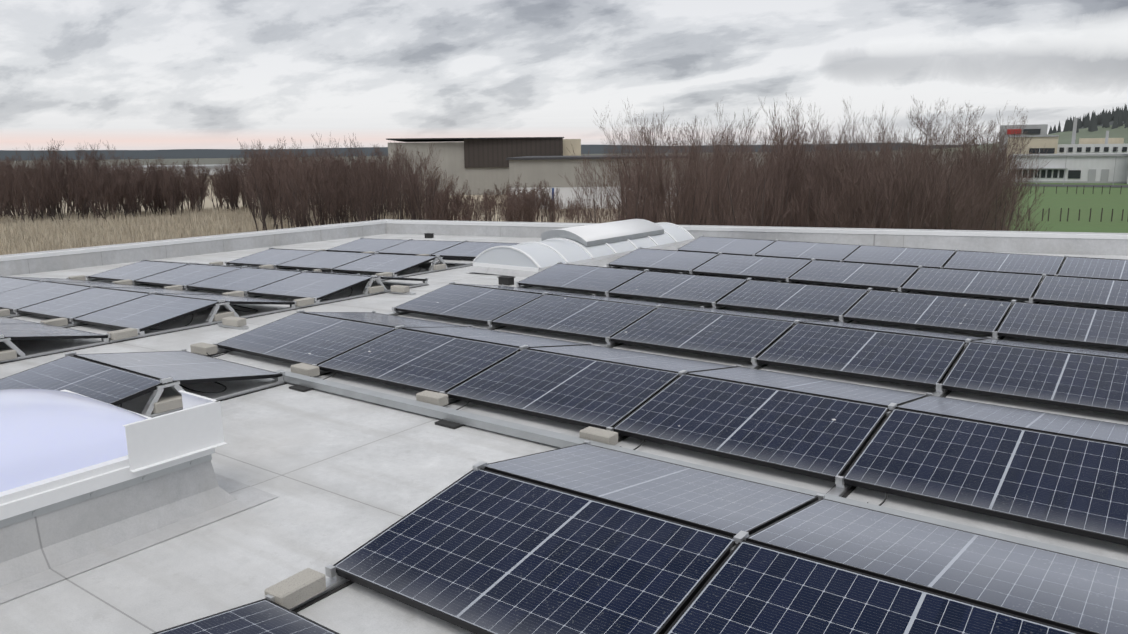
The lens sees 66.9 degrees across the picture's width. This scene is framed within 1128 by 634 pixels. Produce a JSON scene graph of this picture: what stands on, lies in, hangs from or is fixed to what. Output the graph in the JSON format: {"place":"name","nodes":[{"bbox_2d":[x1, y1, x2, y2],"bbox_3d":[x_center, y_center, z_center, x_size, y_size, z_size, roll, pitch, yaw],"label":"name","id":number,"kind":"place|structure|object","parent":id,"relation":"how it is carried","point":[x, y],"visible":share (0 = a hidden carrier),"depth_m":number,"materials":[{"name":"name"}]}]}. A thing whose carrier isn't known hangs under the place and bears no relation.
{"place":"outdoors","nodes":[
{"label":"outdoors","id":0,"kind":"place"},
{"bbox_2d":[0,201,441,254],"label":"dry grass","id":1,"kind":"structure","parent":0,"point":[18,234],"depth_m":75.18,"materials":[{"name":"beige plant"}]},
{"bbox_2d":[120,261,886,505],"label":"pads","id":2,"kind":"object","parent":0,"point":[335,373],"visible":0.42,"depth_m":8.26,"materials":[{"name":"grey concrete"}]},
{"bbox_2d":[0,234,1127,633],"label":"roof","id":3,"kind":"structure","parent":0,"point":[342,476],"depth_m":5.96,"materials":[{"name":"grey rubber"}]},
{"bbox_2d":[0,389,278,603],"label":"skylight","id":4,"kind":"object","parent":3,"relation":"on","point":[87,483],"visible":1,"depth_m":4.92,"materials":[{"name":"white paint"}]},
{"bbox_2d":[319,233,514,285],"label":"junction boxes","id":5,"kind":"object","parent":3,"relation":"on","point":[506,280],"visible":0.79,"depth_m":14.11,"materials":[{"name":"black plastic"}]},
{"bbox_2d":[0,235,1067,612],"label":"panel mounting brackets","id":6,"kind":"object","parent":3,"relation":"on","point":[334,583],"visible":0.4,"depth_m":9.57,"materials":[{"name":"metal"}]},
{"bbox_2d":[0,277,39,292],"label":"solar panel","id":7,"kind":"object","parent":6,"relation":"on","point":[7,284],"visible":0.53,"depth_m":14.46,"materials":[{"name":"black"}]},
{"bbox_2d":[0,316,40,323],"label":"solar panel","id":8,"kind":"object","parent":6,"relation":"on","point":[4,320],"visible":0.56,"depth_m":11.23,"materials":[{"name":"black"}]},
{"bbox_2d":[0,281,89,310],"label":"solar panel","id":9,"kind":"object","parent":6,"relation":"on","point":[28,295],"visible":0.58,"depth_m":13.35,"materials":[{"name":"black"}]},
{"bbox_2d":[0,324,107,339],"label":"solar panel","id":10,"kind":"object","parent":6,"relation":"on","point":[28,331],"visible":0.94,"depth_m":10.03,"materials":[{"name":"black"}]},
{"bbox_2d":[7,277,103,282],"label":"solar panel","id":11,"kind":"object","parent":6,"relation":"on","point":[51,279],"visible":0.52,"depth_m":15.32,"materials":[{"name":"black"}]},
{"bbox_2d":[17,287,148,320],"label":"solar panel","id":12,"kind":"object","parent":6,"relation":"on","point":[83,302],"visible":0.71,"depth_m":12.32,"materials":[{"name":"black"}]},
{"bbox_2d":[0,355,165,405],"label":"solar panel","id":13,"kind":"object","parent":6,"relation":"on","point":[114,386],"visible":0.62,"depth_m":7.51,"materials":[{"name":"blue"}]},
{"bbox_2d":[45,281,162,288],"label":"solar panel","id":14,"kind":"object","parent":6,"relation":"on","point":[102,285],"visible":0.58,"depth_m":14.28,"materials":[{"name":"black"}]},
{"bbox_2d":[88,261,187,280],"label":"solar panel","id":15,"kind":"object","parent":6,"relation":"on","point":[138,270],"visible":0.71,"depth_m":16.46,"materials":[{"name":"black"}]},
{"bbox_2d":[73,294,220,331],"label":"solar panel","id":16,"kind":"object","parent":6,"relation":"on","point":[144,313],"visible":0.94,"depth_m":11.26,"materials":[{"name":"black"}]},
{"bbox_2d":[96,287,220,294],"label":"solar panel","id":17,"kind":"object","parent":6,"relation":"on","point":[158,291],"visible":0.52,"depth_m":13.24,"materials":[{"name":"black"}]},
{"bbox_2d":[74,351,281,383],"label":"solar panel","id":18,"kind":"object","parent":6,"relation":"on","point":[184,367],"visible":0.85,"depth_m":8.11,"materials":[{"name":"black"}]},
{"bbox_2d":[134,264,239,287],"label":"solar panel","id":19,"kind":"object","parent":6,"relation":"on","point":[189,274],"visible":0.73,"depth_m":15.44,"materials":[{"name":"black"}]},
{"bbox_2d":[145,260,228,265],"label":"solar panel","id":20,"kind":"object","parent":6,"relation":"on","point":[182,262],"visible":0.29,"depth_m":17.50,"materials":[{"name":"black"}]},
{"bbox_2d":[158,294,294,304],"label":"solar panel","id":21,"kind":"object","parent":6,"relation":"on","point":[237,299],"visible":0.79,"depth_m":12.10,"materials":[{"name":"black"}]},
{"bbox_2d":[197,264,286,269],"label":"solar panel","id":22,"kind":"object","parent":6,"relation":"on","point":[235,266],"visible":0.19,"depth_m":16.37,"materials":[{"name":"black"}]},
{"bbox_2d":[187,268,301,291],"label":"solar panel","id":23,"kind":"object","parent":6,"relation":"on","point":[245,279],"visible":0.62,"depth_m":14.42,"materials":[{"name":"black"}]},
{"bbox_2d":[152,598,339,633],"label":"solar panel","id":24,"kind":"object","parent":6,"relation":"on","point":[264,616],"visible":1,"depth_m":3.79,"materials":[{"name":"blue"}]},
{"bbox_2d":[227,249,317,265],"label":"solar panel","id":25,"kind":"object","parent":6,"relation":"on","point":[273,256],"visible":0.79,"depth_m":18.25,"materials":[{"name":"black"}]},
{"bbox_2d":[257,268,347,273],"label":"solar panel","id":26,"kind":"object","parent":6,"relation":"on","point":[296,270],"visible":0.33,"depth_m":15.37,"materials":[{"name":"black"}]},
{"bbox_2d":[217,313,394,364],"bbox_3d":[-2.848,0.228,9.411,1.722,0.036,1.134,7,23,35],"label":"solar panel","id":27,"kind":"object","parent":6,"relation":"on","point":[305,338],"visible":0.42,"depth_m":9.34,"materials":[{"name":"blue"}]},
{"bbox_2d":[0,249,617,608],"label":"ballast stones","id":28,"kind":"object","parent":6,"relation":"on","point":[296,589],"visible":0.65,"depth_m":7.35,"materials":[{"name":"concrete"}]},
{"bbox_2d":[247,272,371,299],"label":"solar panel","id":29,"kind":"object","parent":6,"relation":"on","point":[319,286],"visible":0.9,"depth_m":13.38,"materials":[{"name":"black"}]},
{"bbox_2d":[277,251,373,269],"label":"solar panel","id":30,"kind":"object","parent":6,"relation":"on","point":[324,259],"visible":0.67,"depth_m":17.23,"materials":[{"name":"black"}]},
{"bbox_2d":[326,238,408,252],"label":"solar panel","id":31,"kind":"object","parent":6,"relation":"on","point":[366,245],"visible":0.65,"depth_m":20.36,"materials":[{"name":"black"}]},
{"bbox_2d":[312,272,426,280],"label":"solar panel","id":32,"kind":"object","parent":6,"relation":"on","point":[397,278],"visible":0.5,"depth_m":14.07,"materials":[{"name":"black"}]},
{"bbox_2d":[332,254,437,273],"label":"solar panel","id":33,"kind":"object","parent":6,"relation":"on","point":[381,263],"visible":0.88,"depth_m":16.18,"materials":[{"name":"black"}]},
{"bbox_2d":[303,312,468,327],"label":"solar panel","id":34,"kind":"object","parent":6,"relation":"on","point":[380,319],"visible":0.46,"depth_m":10.27,"materials":[{"name":"black"}]},
{"bbox_2d":[317,328,519,392],"bbox_3d":[-1.434,0.410,8.402,1.722,0.037,1.134,7,23,35],"label":"solar panel","id":35,"kind":"object","parent":6,"relation":"on","point":[413,360],"visible":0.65,"depth_m":8.32,"materials":[{"name":"blue"}]},
{"bbox_2d":[378,240,462,254],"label":"solar panel","id":36,"kind":"object","parent":6,"relation":"on","point":[413,247],"visible":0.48,"depth_m":19.34,"materials":[{"name":"black"}]},
{"bbox_2d":[378,253,473,260],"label":"solar panel","id":37,"kind":"object","parent":6,"relation":"on","point":[452,258],"visible":0.21,"depth_m":16.79,"materials":[{"name":"black"}]},
{"bbox_2d":[395,284,542,323],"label":"solar panel","id":38,"kind":"object","parent":6,"relation":"on","point":[470,303],"visible":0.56,"depth_m":11.44,"materials":[{"name":"blue"}]},
{"bbox_2d":[431,242,518,257],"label":"solar panel","id":39,"kind":"object","parent":6,"relation":"on","point":[468,250],"visible":0.6,"depth_m":18.45,"materials":[{"name":"black"}]},
{"bbox_2d":[402,327,587,347],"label":"solar panel","id":40,"kind":"object","parent":6,"relation":"on","point":[495,337],"visible":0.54,"depth_m":9.24,"materials":[{"name":"black"}]},
{"bbox_2d":[456,284,592,295],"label":"solar panel","id":41,"kind":"object","parent":6,"relation":"on","point":[527,290],"visible":0.46,"depth_m":12.34,"materials":[{"name":"black"}]},
{"bbox_2d":[333,468,735,633],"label":"solar panel","id":42,"kind":"object","parent":6,"relation":"on","point":[482,551],"visible":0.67,"depth_m":4.21,"materials":[{"name":"blue"}]},
{"bbox_2d":[445,349,678,429],"bbox_3d":[-0.020,0.591,7.392,1.722,0.035,1.134,7,23,35],"label":"solar panel","id":43,"kind":"object","parent":6,"relation":"on","point":[580,391],"visible":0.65,"depth_m":7.30,"materials":[{"name":"blue"}]},
{"bbox_2d":[492,294,656,340],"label":"solar panel","id":44,"kind":"object","parent":6,"relation":"on","point":[585,318],"visible":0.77,"depth_m":10.42,"materials":[{"name":"blue"}]},
{"bbox_2d":[519,264,643,293],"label":"solar panel","id":45,"kind":"object","parent":6,"relation":"on","point":[593,279],"visible":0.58,"depth_m":13.54,"materials":[{"name":"blue"}]},
{"bbox_2d":[570,264,658,271],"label":"solar panel","id":46,"kind":"object","parent":6,"relation":"on","point":[610,267],"visible":0.12,"depth_m":13.96,"materials":[{"name":"black"}]},
{"bbox_2d":[548,294,691,306],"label":"solar panel","id":47,"kind":"object","parent":6,"relation":"on","point":[628,301],"visible":0.44,"depth_m":11.38,"materials":[{"name":"black"}]},
{"bbox_2d":[527,345,736,372],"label":"solar panel","id":48,"kind":"object","parent":6,"relation":"on","point":[645,360],"visible":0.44,"depth_m":8.24,"materials":[{"name":"black"}]},
{"bbox_2d":[484,443,817,536],"bbox_3d":[0.510,1.014,5.196,1.722,0.036,1.134,7,4,35],"label":"solar panel","id":49,"kind":"object","parent":6,"relation":"on","point":[730,506],"visible":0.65,"depth_m":5.08,"materials":[{"name":"black"}]},
{"bbox_2d":[609,248,718,272],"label":"solar panel","id":50,"kind":"object","parent":6,"relation":"on","point":[668,260],"visible":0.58,"depth_m":15.64,"materials":[{"name":"blue"}]},
{"bbox_2d":[609,271,746,304],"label":"solar panel","id":51,"kind":"object","parent":6,"relation":"on","point":[699,289],"visible":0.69,"depth_m":12.53,"materials":[{"name":"black"}]},
{"bbox_2d":[651,271,743,278],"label":"solar panel","id":52,"kind":"object","parent":6,"relation":"on","point":[694,274],"visible":0.12,"depth_m":13.08,"materials":[{"name":"black"}]},
{"bbox_2d":[610,307,794,360],"bbox_3d":[1.532,0.164,9.491,1.722,0.036,1.134,7,23,35],"label":"solar panel","id":53,"kind":"object","parent":6,"relation":"on","point":[744,338],"visible":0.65,"depth_m":9.41,"materials":[{"name":"blue"}]},
{"bbox_2d":[678,236,774,255],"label":"solar panel","id":54,"kind":"object","parent":6,"relation":"on","point":[738,246],"visible":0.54,"depth_m":17.76,"materials":[{"name":"black"}]},
{"bbox_2d":[664,307,822,321],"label":"solar panel","id":55,"kind":"object","parent":6,"relation":"on","point":[754,315],"visible":0.5,"depth_m":10.35,"materials":[{"name":"black"}]},
{"bbox_2d":[613,374,888,481],"bbox_3d":[1.385,0.773,6.386,1.722,0.037,1.134,8,23,35],"label":"solar panel","id":56,"kind":"object","parent":6,"relation":"on","point":[821,437],"visible":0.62,"depth_m":6.28,"materials":[{"name":"black"}]},
{"bbox_2d":[692,254,811,280],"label":"solar panel","id":57,"kind":"object","parent":6,"relation":"on","point":[771,268],"visible":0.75,"depth_m":14.63,"materials":[{"name":"black"}]},
{"bbox_2d":[716,280,867,318],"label":"solar panel","id":58,"kind":"object","parent":6,"relation":"on","point":[812,300],"visible":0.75,"depth_m":11.51,"materials":[{"name":"black"}]},
{"bbox_2d":[686,367,927,406],"bbox_3d":[2.066,0.589,7.294,1.722,0.037,1.134,8,4,35],"label":"solar panel","id":59,"kind":"object","parent":6,"relation":"on","point":[878,396],"visible":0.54,"depth_m":7.21,"materials":[{"name":"black"}]},
{"bbox_2d":[755,241,859,261],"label":"solar panel","id":60,"kind":"object","parent":6,"relation":"on","point":[810,251],"visible":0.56,"depth_m":16.75,"materials":[{"name":"black"}]},
{"bbox_2d":[751,279,866,289],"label":"solar panel","id":61,"kind":"object","parent":6,"relation":"on","point":[800,283],"visible":0.23,"depth_m":12.13,"materials":[{"name":"black"}]},
{"bbox_2d":[789,260,918,289],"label":"solar panel","id":62,"kind":"object","parent":6,"relation":"on","point":[888,277],"visible":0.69,"depth_m":13.62,"materials":[{"name":"black"}]},
{"bbox_2d":[757,323,965,387],"bbox_3d":[2.939,0.349,8.485,1.722,0.036,1.134,7,23,36],"label":"solar panel","id":63,"kind":"object","parent":6,"relation":"on","point":[909,359],"visible":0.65,"depth_m":8.40,"materials":[{"name":"black"}]},
{"bbox_2d":[821,260,914,266],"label":"solar panel","id":64,"kind":"object","parent":6,"relation":"on","point":[882,264],"visible":0.02,"depth_m":13.97,"materials":[{"name":"black"}]},
{"bbox_2d":[664,540,1083,633],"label":"solar panel","id":65,"kind":"object","parent":6,"relation":"on","point":[748,587],"visible":0.97,"depth_m":3.68,"materials":[{"name":"black"}]},
{"bbox_2d":[800,321,987,340],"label":"solar panel","id":66,"kind":"object","parent":6,"relation":"on","point":[897,331],"visible":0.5,"depth_m":9.28,"materials":[{"name":"black"}]},
{"bbox_2d":[843,245,955,267],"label":"solar panel","id":67,"kind":"object","parent":6,"relation":"on","point":[917,257],"visible":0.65,"depth_m":15.74,"materials":[{"name":"black"}]},
{"bbox_2d":[843,290,1012,334],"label":"solar panel","id":68,"kind":"object","parent":6,"relation":"on","point":[976,316],"visible":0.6,"depth_m":10.50,"materials":[{"name":"black"}]},
{"bbox_2d":[746,498,1127,633],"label":"solar panel","id":69,"kind":"object","parent":6,"relation":"on","point":[1076,594],"visible":0.79,"depth_m":4.11,"materials":[{"name":"black"}]},
{"bbox_2d":[872,289,1023,302],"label":"solar panel","id":70,"kind":"object","parent":6,"relation":"on","point":[940,295],"visible":0.23,"depth_m":11.04,"materials":[{"name":"black"}]},
{"bbox_2d":[901,267,1042,300],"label":"solar panel","id":71,"kind":"object","parent":6,"relation":"on","point":[1013,286],"visible":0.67,"depth_m":12.61,"materials":[{"name":"black"}]},
{"bbox_2d":[924,267,1043,276],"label":"solar panel","id":72,"kind":"object","parent":6,"relation":"on","point":[973,270],"visible":0.08,"depth_m":13.21,"materials":[{"name":"black"}]},
{"bbox_2d":[843,408,1127,545],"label":"solar panel","id":73,"kind":"object","parent":6,"relation":"on","point":[1071,485],"visible":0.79,"depth_m":5.34,"materials":[{"name":"blue"}]},
{"bbox_2d":[943,251,1064,275],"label":"solar panel","id":74,"kind":"object","parent":6,"relation":"on","point":[1012,263],"visible":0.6,"depth_m":14.73,"materials":[{"name":"black"}]},
{"bbox_2d":[896,395,1127,445],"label":"solar panel","id":75,"kind":"object","parent":6,"relation":"on","point":[1095,430],"visible":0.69,"depth_m":6.28,"materials":[{"name":"black"}]},
{"bbox_2d":[941,342,1127,415],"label":"solar panel","id":76,"kind":"object","parent":6,"relation":"on","point":[1085,382],"visible":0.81,"depth_m":7.50,"materials":[{"name":"black"}]},
{"bbox_2d":[971,339,1127,358],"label":"solar panel","id":77,"kind":"object","parent":6,"relation":"on","point":[1061,349],"visible":0.56,"depth_m":8.43,"materials":[{"name":"black"}]},
{"bbox_2d":[997,302,1127,349],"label":"solar panel","id":78,"kind":"object","parent":6,"relation":"on","point":[1086,326],"visible":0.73,"depth_m":9.64,"materials":[{"name":"black"}]},
{"bbox_2d":[1022,302,1127,311],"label":"solar panel","id":79,"kind":"object","parent":6,"relation":"on","point":[1082,307],"visible":0.1,"depth_m":10.05,"materials":[{"name":"black"}]},
{"bbox_2d":[1033,276,1127,308],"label":"solar panel","id":80,"kind":"object","parent":6,"relation":"on","point":[1086,291],"visible":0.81,"depth_m":11.78,"materials":[{"name":"black"}]},
{"bbox_2d":[1058,257,1127,280],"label":"solar panel","id":81,"kind":"object","parent":6,"relation":"on","point":[1110,269],"visible":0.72,"depth_m":13.96,"materials":[{"name":"black"}]},
{"bbox_2d":[465,219,694,277],"bbox_3d":[0.640,-1.553,17.538,1.730,0.654,6.000,7,14,35],"label":"barrel rooflight","id":82,"kind":"object","parent":3,"relation":"on","point":[600,244],"visible":0.98,"depth_m":16.46,"materials":[{"name":"white paint"}]},
{"bbox_2d":[272,370,1127,567],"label":"cable tray","id":83,"kind":"object","parent":3,"relation":"on","point":[452,418],"visible":0.56,"depth_m":6.46,"materials":[{"name":"metal"}]},
{"bbox_2d":[0,219,1127,275],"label":"roof parapet","id":84,"kind":"structure","parent":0,"point":[1086,243],"depth_m":19.30,"materials":[{"name":"grey metal"}]},
{"bbox_2d":[0,104,1127,160],"bbox_3d":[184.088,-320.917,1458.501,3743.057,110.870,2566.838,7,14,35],"label":"distant hills","id":85,"kind":"structure","parent":0,"point":[1115,124],"depth_m":1485.68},
{"bbox_2d":[0,0,1127,150],"label":"sky","id":86,"kind":"structure","parent":0,"point":[127,74],"materials":[{"name":"grey"}]},
{"bbox_2d":[3,151,1127,232],"bbox_3d":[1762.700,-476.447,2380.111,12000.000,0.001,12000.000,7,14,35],"label":"ground","id":87,"kind":"structure","parent":0,"point":[1097,201],"depth_m":113.29,"materials":[{"name":"green plant"}]},
{"bbox_2d":[0,92,1050,230],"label":"bare trees","id":88,"kind":"object","parent":87,"relation":"on","point":[819,190],"visible":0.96,"depth_m":54.55,"materials":[{"name":"brown plant"}]},
{"bbox_2d":[1017,186,1127,221],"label":"fence posts","id":89,"kind":"object","parent":87,"relation":"on","point":[1079,209],"visible":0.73,"depth_m":84.84,"materials":[{"name":"grey wood"}]},
{"bbox_2d":[114,118,1127,208],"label":"distant buildings","id":90,"kind":"structure","parent":0,"point":[480,165],"depth_m":146.65,"materials":[{"name":"grey concrete"}]},
{"bbox_2d":[1004,184,1127,186],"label":"access road","id":91,"kind":"structure","parent":0,"point":[1054,185],"depth_m":157.34,"materials":[{"name":"grey asphalt"}]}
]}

